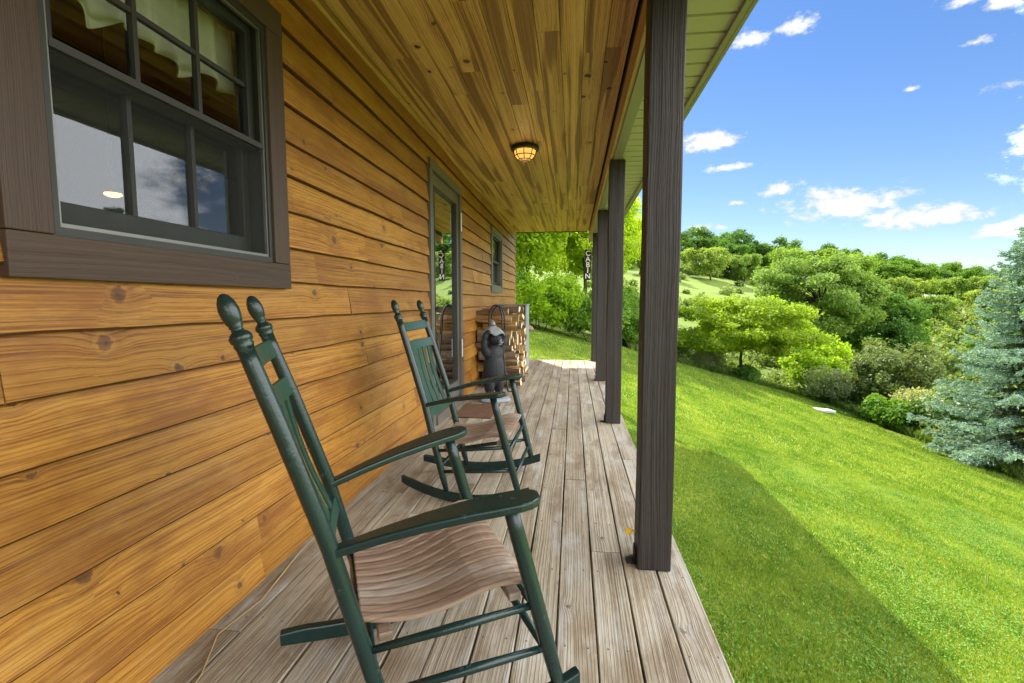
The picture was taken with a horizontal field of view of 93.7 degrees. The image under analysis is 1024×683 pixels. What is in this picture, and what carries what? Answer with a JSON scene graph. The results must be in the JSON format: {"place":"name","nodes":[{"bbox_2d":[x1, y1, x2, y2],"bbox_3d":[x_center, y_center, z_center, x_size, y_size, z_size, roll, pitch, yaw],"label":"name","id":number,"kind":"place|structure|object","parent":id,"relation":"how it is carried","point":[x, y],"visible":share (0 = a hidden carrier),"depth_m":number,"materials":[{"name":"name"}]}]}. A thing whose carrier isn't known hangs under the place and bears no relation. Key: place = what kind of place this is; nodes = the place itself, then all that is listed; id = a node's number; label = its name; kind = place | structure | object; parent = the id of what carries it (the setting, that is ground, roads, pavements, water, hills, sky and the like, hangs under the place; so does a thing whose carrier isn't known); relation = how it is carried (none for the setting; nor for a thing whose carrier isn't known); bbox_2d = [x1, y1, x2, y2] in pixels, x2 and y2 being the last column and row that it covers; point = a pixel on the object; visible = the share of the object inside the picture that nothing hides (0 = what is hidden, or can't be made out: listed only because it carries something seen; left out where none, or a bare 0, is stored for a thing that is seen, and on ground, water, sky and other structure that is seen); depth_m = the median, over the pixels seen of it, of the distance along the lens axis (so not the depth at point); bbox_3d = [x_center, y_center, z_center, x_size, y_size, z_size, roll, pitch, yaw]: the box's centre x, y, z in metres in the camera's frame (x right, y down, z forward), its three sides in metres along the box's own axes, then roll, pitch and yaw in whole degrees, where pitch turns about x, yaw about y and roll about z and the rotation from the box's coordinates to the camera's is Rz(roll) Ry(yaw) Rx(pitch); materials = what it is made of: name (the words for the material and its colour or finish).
{"place":"outdoors","nodes":[
{"label":"outdoors","id":0,"kind":"place"},
{"bbox_2d":[515,253,1023,682],"bbox_3d":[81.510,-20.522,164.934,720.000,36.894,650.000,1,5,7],"label":"ground","id":1,"kind":"structure","parent":0,"point":[696,284],"depth_m":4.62,"materials":[{"name":"green plant"}]},
{"bbox_2d":[0,0,758,682],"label":"cabin","id":2,"kind":"object","parent":1,"relation":"on","point":[328,182],"visible":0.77,"depth_m":2.01,"materials":[{"name":"orange wood"}]},
{"bbox_2d":[100,27,121,197],"bbox_3d":[-1.919,-1.169,2.269,0.072,0.951,0.071,1,5,7],"label":"pendant lamp","id":3,"kind":"object","parent":2,"relation":"hanging from","point":[113,194],"visible":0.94,"depth_m":2.28,"materials":[{"name":"white metal"}]},
{"bbox_2d":[0,0,290,288],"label":"window","id":4,"kind":"structure","parent":2,"relation":"in","point":[43,236],"depth_m":1.46,"materials":[{"name":"paint"}]},
{"bbox_2d":[77,0,234,95],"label":"valance curtain","id":5,"kind":"object","parent":2,"relation":"hanging from","point":[171,17],"visible":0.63,"depth_m":1.72,"materials":[{"name":"fabric"}]},
{"bbox_2d":[195,537,314,682],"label":"cord","id":6,"kind":"object","parent":2,"relation":"on","point":[208,656],"visible":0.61,"depth_m":1.75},
{"bbox_2d":[216,294,579,682],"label":"rocking chair","id":7,"kind":"object","parent":2,"relation":"on","point":[398,572],"visible":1,"depth_m":1.29,"materials":[{"name":"green paint"}]},
{"bbox_2d":[426,157,463,426],"bbox_3d":[-0.688,-0.461,4.874,0.184,2.401,1.210,1,5,7],"label":"door","id":8,"kind":"structure","parent":2,"relation":"in","point":[444,206],"depth_m":4.90,"materials":[{"name":"paint"}]},
{"bbox_2d":[391,300,539,501],"bbox_3d":[-0.263,0.323,2.973,0.822,1.157,0.745,1,5,9],"label":"rocking chair","id":9,"kind":"object","parent":2,"relation":"on","point":[500,426],"visible":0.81,"depth_m":2.92,"materials":[{"name":"green paint"}]},
{"bbox_2d":[457,403,500,418],"bbox_3d":[-0.357,0.721,5.017,0.390,0.013,0.610,1,5,7],"label":"door mat","id":10,"kind":"object","parent":2,"relation":"on","point":[469,410],"depth_m":4.94,"materials":[{"name":"brown fabric"}]},
{"bbox_2d":[480,320,510,402],"bbox_3d":[-0.194,0.219,5.527,0.355,0.932,0.355,0,5,-1],"label":"bear statue","id":11,"kind":"object","parent":2,"relation":"on","point":[493,343],"visible":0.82,"depth_m":5.45,"materials":[{"name":"plastic"}]},
{"bbox_2d":[490,225,502,292],"bbox_3d":[-0.310,-1.325,8.000,0.153,1.025,1.160,1,5,7],"label":"window","id":12,"kind":"structure","parent":2,"relation":"in","point":[496,245],"depth_m":8.39,"materials":[{"name":"glass"}]},
{"bbox_2d":[488,305,511,391],"bbox_3d":[-0.125,0.079,6.159,0.383,1.104,0.158,4,6,38],"label":"log holder","id":13,"kind":"object","parent":2,"relation":"on","point":[501,310],"visible":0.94,"depth_m":6.17,"materials":[{"name":"black metal"}]},
{"bbox_2d":[494,304,529,367],"bbox_3d":[0.005,-0.065,7.889,0.523,1.098,0.510,1,5,7],"label":"firewood rack","id":14,"kind":"object","parent":2,"relation":"on","point":[526,315],"visible":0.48,"depth_m":7.78,"materials":[{"name":"black metal"}]},
{"bbox_2d":[504,381,521,385],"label":"firewood log","id":15,"kind":"object","parent":2,"relation":"on","point":[518,383],"visible":0.27,"depth_m":6.33,"materials":[{"name":"brown wood"}]},
{"bbox_2d":[511,142,538,161],"bbox_3d":[0.127,-1.832,4.685,0.280,0.138,0.280,1,5,7],"label":"ceiling light","id":16,"kind":"object","parent":2,"relation":"attached to","point":[524,151],"visible":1,"depth_m":4.61,"materials":[{"name":"yellow glass"}]},
{"bbox_2d":[584,241,590,279],"bbox_3d":[1.617,-1.727,10.228,0.134,0.832,0.028,1,5,7],"label":"hanging sign","id":17,"kind":"object","parent":2,"relation":"hanging from","point":[587,275],"visible":1,"depth_m":10.23,"materials":[{"name":"black metal"}]},
{"bbox_2d":[625,527,636,533],"bbox_3d":[0.521,0.828,2.097,0.050,0.026,0.012,0,5,3],"label":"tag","id":18,"kind":"object","parent":2,"relation":"attached to","point":[628,530],"visible":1,"depth_m":2.09,"materials":[{"name":"yellow plastic"}]},
{"bbox_2d":[516,265,528,290],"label":"bushy shrub","id":19,"kind":"object","parent":1,"relation":"on","point":[519,272],"visible":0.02,"depth_m":22.02,"materials":[{"name":"green plant"}]},
{"bbox_2d":[516,268,584,330],"bbox_3d":[1.307,-1.806,22.215,4.230,3.166,4.138,1,5,7],"label":"pale shrub","id":20,"kind":"object","parent":1,"relation":"on","point":[534,293],"visible":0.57,"depth_m":21.31,"materials":[{"name":"green plant"}]},
{"bbox_2d":[516,226,590,277],"bbox_3d":[1.017,-5.800,25.352,10.289,10.177,8.770,-2,5,-22],"label":"leafy tree","id":21,"kind":"object","parent":1,"relation":"on","point":[544,249],"visible":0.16,"depth_m":23.54,"materials":[{"name":"green plant"}]},
{"bbox_2d":[541,193,641,329],"bbox_3d":[4.620,-5.331,29.921,8.244,9.810,9.019,1,5,7],"label":"bending tree","id":22,"kind":"object","parent":1,"relation":"on","point":[632,227],"visible":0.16,"depth_m":28.05,"materials":[{"name":"green plant"}]},
{"bbox_2d":[554,280,634,340],"bbox_3d":[3.611,-1.342,22.732,4.310,3.399,4.010,1,5,7],"label":"bushy shrub","id":23,"kind":"object","parent":1,"relation":"on","point":[580,320],"visible":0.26,"depth_m":21.81,"materials":[{"name":"green plant"}]},
{"bbox_2d":[566,206,640,287],"bbox_3d":[6.530,-7.618,39.882,10.289,10.177,8.770,-1,5,-14],"label":"leafy tree","id":24,"kind":"object","parent":1,"relation":"on","point":[636,256],"visible":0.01,"depth_m":39.40,"materials":[{"name":"green plant"}]},
{"bbox_2d":[622,294,639,344],"bbox_3d":[6.326,-1.134,27.275,4.094,3.229,3.810,-4,6,-42],"label":"bushy shrub","id":25,"kind":"object","parent":1,"relation":"on","point":[630,332],"visible":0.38,"depth_m":25.84,"materials":[{"name":"green plant"}]},
{"bbox_2d":[623,285,639,304],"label":"bushy shrub","id":26,"kind":"object","parent":1,"relation":"on","point":[634,295],"visible":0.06,"depth_m":35.98,"materials":[{"name":"green plant"}]},
{"bbox_2d":[627,252,640,274],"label":"hill tree","id":27,"kind":"object","parent":1,"relation":"on","point":[634,264],"visible":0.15,"depth_m":93.18,"materials":[{"name":"green plant"}]},
{"bbox_2d":[677,333,690,355],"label":"silver shrub","id":28,"kind":"object","parent":1,"relation":"on","point":[682,348],"visible":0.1,"depth_m":26.16,"materials":[{"name":"green plant"}]},
{"bbox_2d":[687,225,700,263],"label":"hill tree","id":29,"kind":"object","parent":1,"relation":"on","point":[692,229],"visible":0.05,"depth_m":122.07,"materials":[{"name":"green plant"}]},
{"bbox_2d":[680,225,719,264],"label":"hill tree","id":30,"kind":"object","parent":1,"relation":"on","point":[704,240],"visible":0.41,"depth_m":113.56,"materials":[{"name":"green plant"}]},
{"bbox_2d":[680,246,731,279],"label":"hill tree","id":31,"kind":"object","parent":1,"relation":"on","point":[713,259],"visible":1,"depth_m":95.69,"materials":[{"name":"green plant"}]},
{"bbox_2d":[688,350,726,366],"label":"silver shrub","id":32,"kind":"object","parent":1,"relation":"on","point":[704,357],"visible":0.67,"depth_m":25.63,"materials":[{"name":"green plant"}]},
{"bbox_2d":[698,231,732,260],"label":"hill tree","id":33,"kind":"object","parent":1,"relation":"on","point":[724,234],"visible":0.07,"depth_m":125.17,"materials":[{"name":"green plant"}]},
{"bbox_2d":[714,238,750,273],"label":"hill tree","id":34,"kind":"object","parent":1,"relation":"on","point":[742,250],"visible":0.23,"depth_m":105.46,"materials":[{"name":"green plant"}]},
{"bbox_2d":[715,227,760,249],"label":"hill tree","id":35,"kind":"object","parent":1,"relation":"on","point":[738,235],"visible":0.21,"depth_m":115.63,"materials":[{"name":"green plant"}]},
{"bbox_2d":[727,249,755,270],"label":"hill tree","id":36,"kind":"object","parent":1,"relation":"on","point":[752,251],"visible":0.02,"depth_m":111.84,"materials":[{"name":"green plant"}]},
{"bbox_2d":[728,253,762,281],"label":"hill tree","id":37,"kind":"object","parent":1,"relation":"on","point":[745,265],"visible":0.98,"depth_m":99.21,"materials":[{"name":"green plant"}]},
{"bbox_2d":[731,364,763,382],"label":"round shrub","id":38,"kind":"object","parent":1,"relation":"on","point":[750,373],"visible":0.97,"depth_m":24.35,"materials":[{"name":"green plant"}]},
{"bbox_2d":[677,294,839,368],"bbox_3d":[12.068,-0.010,25.182,7.924,4.896,7.122,1,5,7],"label":"spreading tree","id":39,"kind":"object","parent":1,"relation":"on","point":[730,324],"visible":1,"depth_m":23.57,"materials":[{"name":"green plant"}]},
{"bbox_2d":[759,251,773,269],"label":"hill tree","id":40,"kind":"object","parent":1,"relation":"on","point":[766,258],"visible":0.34,"depth_m":108.66,"materials":[{"name":"green plant"}]},
{"bbox_2d":[754,234,803,254],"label":"hill tree","id":41,"kind":"object","parent":1,"relation":"on","point":[765,248],"visible":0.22,"depth_m":114.96,"materials":[{"name":"green plant"}]},
{"bbox_2d":[777,334,852,383],"bbox_3d":[16.920,1.515,26.303,3.824,4.088,4.346,1,5,7],"label":"tree","id":42,"kind":"object","parent":1,"relation":"on","point":[822,355],"visible":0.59,"depth_m":25.55,"materials":[{"name":"green plant"}]},
{"bbox_2d":[750,245,892,337],"bbox_3d":[21.551,-2.155,34.287,8.749,9.892,10.848,3,6,34],"label":"shade tree","id":43,"kind":"object","parent":1,"relation":"on","point":[843,307],"visible":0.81,"depth_m":31.88,"materials":[{"name":"green plant"}]},
{"bbox_2d":[622,262,1023,440],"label":"undergrowth","id":44,"kind":"object","parent":1,"relation":"on","point":[947,329],"visible":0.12,"depth_m":44.46,"materials":[{"name":"green plant"}]},
{"bbox_2d":[624,419,1023,682],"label":"clover","id":45,"kind":"object","parent":1,"relation":"on","point":[850,644],"visible":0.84,"depth_m":4.18,"materials":[{"name":"green plant"}]},
{"bbox_2d":[813,407,835,413],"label":"stone slab","id":46,"kind":"structure","parent":1,"relation":"on","point":[826,410],"depth_m":18.33,"materials":[{"name":"white stone"}]},
{"bbox_2d":[806,243,852,257],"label":"hill tree","id":47,"kind":"object","parent":1,"relation":"on","point":[813,252],"visible":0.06,"depth_m":115.77,"materials":[{"name":"green plant"}]},
{"bbox_2d":[807,242,863,261],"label":"hill tree","id":48,"kind":"object","parent":1,"relation":"on","point":[825,246],"visible":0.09,"depth_m":114.24,"materials":[{"name":"green plant"}]},
{"bbox_2d":[799,365,872,400],"bbox_3d":[15.333,2.141,22.627,3.151,2.153,2.436,4,6,39],"label":"silver shrub","id":49,"kind":"object","parent":1,"relation":"on","point":[834,385],"visible":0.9,"depth_m":22.29,"materials":[{"name":"green plant"}]},
{"bbox_2d":[825,285,941,356],"bbox_3d":[26.662,-0.896,35.076,6.950,7.543,6.824,3,6,32],"label":"dense tree","id":50,"kind":"object","parent":1,"relation":"on","point":[900,327],"visible":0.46,"depth_m":33.45,"materials":[{"name":"green plant"}]},
{"bbox_2d":[873,260,893,278],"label":"hill tree","id":51,"kind":"object","parent":1,"relation":"on","point":[879,266],"visible":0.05,"depth_m":104.19,"materials":[{"name":"green plant"}]},
{"bbox_2d":[857,393,930,427],"bbox_3d":[14.749,2.796,18.366,2.336,1.563,2.684,1,5,7],"label":"green shrub","id":52,"kind":"object","parent":1,"relation":"on","point":[895,411],"visible":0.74,"depth_m":18.06,"materials":[{"name":"green plant"}]},
{"bbox_2d":[875,259,915,280],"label":"hill tree","id":53,"kind":"object","parent":1,"relation":"on","point":[896,268],"visible":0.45,"depth_m":101.62,"materials":[{"name":"green plant"}]},
{"bbox_2d":[873,252,917,270],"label":"hill tree","id":54,"kind":"object","parent":1,"relation":"on","point":[886,256],"visible":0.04,"depth_m":116.92,"materials":[{"name":"green plant"}]},
{"bbox_2d":[876,255,918,268],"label":"hill tree","id":55,"kind":"object","parent":1,"relation":"on","point":[910,261],"visible":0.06,"depth_m":116.62,"materials":[{"name":"green plant"}]},
{"bbox_2d":[848,333,950,406],"bbox_3d":[17.185,1.580,21.863,3.457,3.762,4.746,2,5,19],"label":"olive shrub","id":56,"kind":"object","parent":1,"relation":"on","point":[876,363],"visible":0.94,"depth_m":20.76,"materials":[{"name":"green plant"}]},
{"bbox_2d":[870,303,933,348],"bbox_3d":[32.466,-0.758,40.580,5.249,5.186,4.380,-2,5,-26],"label":"tree","id":57,"kind":"object","parent":1,"relation":"on","point":[927,326],"visible":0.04,"depth_m":39.44,"materials":[{"name":"green plant"}]},
{"bbox_2d":[889,254,928,268],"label":"hill tree","id":58,"kind":"object","parent":1,"relation":"on","point":[919,265],"visible":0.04,"depth_m":117.43,"materials":[{"name":"green plant"}]},
{"bbox_2d":[881,275,941,299],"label":"hill tree","id":59,"kind":"object","parent":1,"relation":"on","point":[907,284],"visible":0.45,"depth_m":74.48,"materials":[{"name":"green plant"}]},
{"bbox_2d":[888,386,949,403],"bbox_3d":[16.155,2.607,19.040,2.315,2.045,2.994,1,5,14],"label":"silver shrub","id":60,"kind":"object","parent":1,"relation":"on","point":[907,394],"visible":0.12,"depth_m":19.05,"materials":[{"name":"green plant"}]},
{"bbox_2d":[903,262,945,294],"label":"hill tree","id":61,"kind":"object","parent":1,"relation":"on","point":[929,272],"visible":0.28,"depth_m":101.27,"materials":[{"name":"green plant"}]},
{"bbox_2d":[908,294,962,320],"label":"hill tree","id":62,"kind":"object","parent":1,"relation":"on","point":[947,303],"visible":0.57,"depth_m":58.49,"materials":[{"name":"green plant"}]},
{"bbox_2d":[925,268,955,296],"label":"hill tree","id":63,"kind":"object","parent":1,"relation":"on","point":[947,275],"visible":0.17,"depth_m":102.75,"materials":[{"name":"green plant"}]},
{"bbox_2d":[932,262,962,294],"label":"hill tree","id":64,"kind":"object","parent":1,"relation":"on","point":[943,265],"visible":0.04,"depth_m":120.18,"materials":[{"name":"green plant"}]},
{"bbox_2d":[934,262,963,294],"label":"hill tree","id":65,"kind":"object","parent":1,"relation":"on","point":[954,267],"visible":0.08,"depth_m":110.09,"materials":[{"name":"green plant"}]},
{"bbox_2d":[938,261,974,296],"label":"hill tree","id":66,"kind":"object","parent":1,"relation":"on","point":[961,265],"visible":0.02,"depth_m":117.56,"materials":[{"name":"green plant"}]},
{"bbox_2d":[909,380,1007,438],"bbox_3d":[15.847,2.628,17.120,3.003,2.351,2.827,-3,6,-34],"label":"flowering shrub","id":67,"kind":"object","parent":1,"relation":"on","point":[933,414],"visible":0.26,"depth_m":16.77,"materials":[{"name":"green plant"}]},
{"bbox_2d":[939,264,988,292],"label":"hill tree","id":68,"kind":"object","parent":1,"relation":"on","point":[969,272],"visible":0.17,"depth_m":99.19,"materials":[{"name":"green plant"}]},
{"bbox_2d":[906,221,1023,467],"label":"blue spruce","id":69,"kind":"object","parent":1,"relation":"on","point":[1008,447],"visible":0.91,"depth_m":13.80,"materials":[{"name":"green plant"}]},
{"bbox_2d":[938,274,1015,303],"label":"hill tree","id":70,"kind":"object","parent":1,"relation":"on","point":[959,285],"visible":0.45,"depth_m":82.88,"materials":[{"name":"green plant"}]},
{"bbox_2d":[977,265,1002,275],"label":"hill tree","id":71,"kind":"object","parent":1,"relation":"on","point":[984,269],"depth_m":106.67,"materials":[{"name":"green plant"}]},
{"bbox_2d":[962,289,1023,312],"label":"hill tree","id":72,"kind":"object","parent":1,"relation":"on","point":[970,296],"visible":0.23,"depth_m":71.14,"materials":[{"name":"green plant"}]},
{"bbox_2d":[963,309,1023,377],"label":"tree","id":73,"kind":"object","parent":1,"relation":"on","point":[973,345],"visible":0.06,"depth_m":33.42,"materials":[{"name":"green plant"}]},
{"bbox_2d":[995,271,1023,284],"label":"hill tree","id":74,"kind":"object","parent":1,"relation":"on","point":[1019,282],"visible":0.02,"depth_m":102.30,"materials":[{"name":"green plant"}]},
{"bbox_2d":[624,340,1023,480],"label":"rank grass","id":75,"kind":"structure","parent":0,"point":[1015,470],"depth_m":20.47,"materials":[{"name":"green plant"}]},
{"bbox_2d":[634,0,1023,296],"label":"sky","id":76,"kind":"structure","parent":0,"point":[891,127],"materials":[{"name":"blue"}]},
{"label":"firewood log","id":77,"kind":"object","parent":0,"visible":0},
{"bbox_2d":[519,313,523,319],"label":"firewood log","id":78,"kind":"object","parent":77,"relation":"on","point":[521,316],"visible":0.21,"depth_m":6.98,"materials":[{"name":"brown wood"}]},
{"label":"firewood log","id":79,"kind":"object","parent":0,"visible":0},
{"bbox_2d":[482,305,516,313],"bbox_3d":[-0.183,-0.432,6.782,0.503,0.146,0.078,-5,12,6],"label":"firewood log","id":80,"kind":"object","parent":79,"relation":"on","point":[501,306],"visible":0.16,"depth_m":6.74,"materials":[{"name":"brown wood"}]},
{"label":"firewood log","id":81,"kind":"object","parent":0,"visible":0},
{"bbox_2d":[478,362,513,370],"bbox_3d":[-0.213,0.355,6.510,0.503,0.146,0.078,1,-29,3],"label":"firewood log","id":82,"kind":"object","parent":81,"relation":"on","point":[480,366],"visible":0.23,"depth_m":6.48,"materials":[{"name":"brown wood"}]},
{"bbox_2d":[504,366,520,372],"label":"firewood log","id":83,"kind":"object","parent":81,"relation":"on","point":[509,369],"visible":0.45,"depth_m":6.29,"materials":[{"name":"brown wood"}]},
{"bbox_2d":[503,359,517,365],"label":"firewood log","id":84,"kind":"object","parent":83,"relation":"on","point":[510,362],"visible":0.39,"depth_m":6.31,"materials":[{"name":"brown wood"}]},
{"bbox_2d":[478,350,514,359],"bbox_3d":[-0.203,0.166,6.378,0.494,0.083,0.154,-1,32,2],"label":"firewood log","id":85,"kind":"object","parent":84,"relation":"on","point":[509,354],"visible":0.49,"depth_m":6.33,"materials":[{"name":"brown wood"}]},
{"bbox_2d":[475,343,512,350],"bbox_3d":[-0.236,0.076,6.382,0.494,0.083,0.154,4,0,1],"label":"firewood log","id":86,"kind":"object","parent":85,"relation":"on","point":[478,346],"visible":0.41,"depth_m":6.32,"materials":[{"name":"brown wood"}]},
{"bbox_2d":[477,334,509,344],"bbox_3d":[-0.241,-0.013,6.329,0.436,0.160,0.081,4,45,4],"label":"firewood log","id":87,"kind":"object","parent":86,"relation":"on","point":[479,338],"visible":0.28,"depth_m":6.29,"materials":[{"name":"brown wood"}]},
{"bbox_2d":[477,327,511,339],"bbox_3d":[-0.232,-0.113,6.392,0.462,0.082,0.160,2,48,5],"label":"firewood log","id":88,"kind":"object","parent":87,"relation":"on","point":[480,330],"visible":0.32,"depth_m":6.36,"materials":[{"name":"brown wood"}]},
{"bbox_2d":[483,323,517,330],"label":"firewood log","id":89,"kind":"object","parent":88,"relation":"on","point":[508,327],"visible":0.66,"depth_m":6.30,"materials":[{"name":"brown wood"}]},
{"bbox_2d":[475,315,511,323],"bbox_3d":[-0.243,-0.305,6.345,0.492,0.075,0.140,4,31,1],"label":"firewood log","id":90,"kind":"object","parent":89,"relation":"on","point":[495,319],"visible":0.68,"depth_m":6.30,"materials":[{"name":"brown wood"}]},
{"bbox_2d":[476,308,507,315],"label":"firewood log","id":91,"kind":"object","parent":90,"relation":"on","point":[496,312],"visible":0.74,"depth_m":6.31,"materials":[{"name":"brown wood"}]},
{"bbox_2d":[490,321,516,331],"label":"firewood log","id":92,"kind":"object","parent":88,"relation":"on","point":[513,322],"visible":0.12,"depth_m":6.40,"materials":[{"name":"brown wood"}]},
{"bbox_2d":[483,314,518,323],"bbox_3d":[-0.148,-0.320,6.484,0.494,0.154,0.083,1,39,6],"label":"firewood log","id":93,"kind":"object","parent":92,"relation":"on","point":[515,317],"visible":0.26,"depth_m":6.42,"materials":[{"name":"brown wood"}]},
{"bbox_2d":[484,306,520,313],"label":"firewood log","id":94,"kind":"object","parent":93,"relation":"on","point":[515,309],"visible":0.51,"depth_m":6.47,"materials":[{"name":"brown wood"}]},
{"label":"firewood log","id":95,"kind":"object","parent":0,"visible":0},
{"bbox_2d":[518,361,523,367],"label":"firewood log","id":96,"kind":"object","parent":95,"relation":"on","point":[521,364],"visible":0.16,"depth_m":6.62,"materials":[{"name":"brown wood"}]},
{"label":"firewood log","id":97,"kind":"object","parent":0,"visible":0},
{"bbox_2d":[514,334,517,344],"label":"firewood log","id":98,"kind":"object","parent":97,"relation":"on","point":[516,340],"visible":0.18,"depth_m":6.50,"materials":[{"name":"brown wood"}]},
{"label":"firewood log","id":99,"kind":"object","parent":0,"visible":0},
{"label":"firewood log","id":100,"kind":"object","parent":99,"relation":"on","visible":0},
{"bbox_2d":[517,322,522,328],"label":"firewood log","id":101,"kind":"object","parent":100,"relation":"on","point":[520,324],"visible":0.16,"depth_m":6.82,"materials":[{"name":"brown wood"}]},
{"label":"firewood log","id":102,"kind":"object","parent":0,"visible":0},
{"bbox_2d":[520,328,525,334],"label":"firewood log","id":103,"kind":"object","parent":102,"relation":"on","point":[523,330],"visible":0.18,"depth_m":7.01,"materials":[{"name":"brown wood"}]}
]}

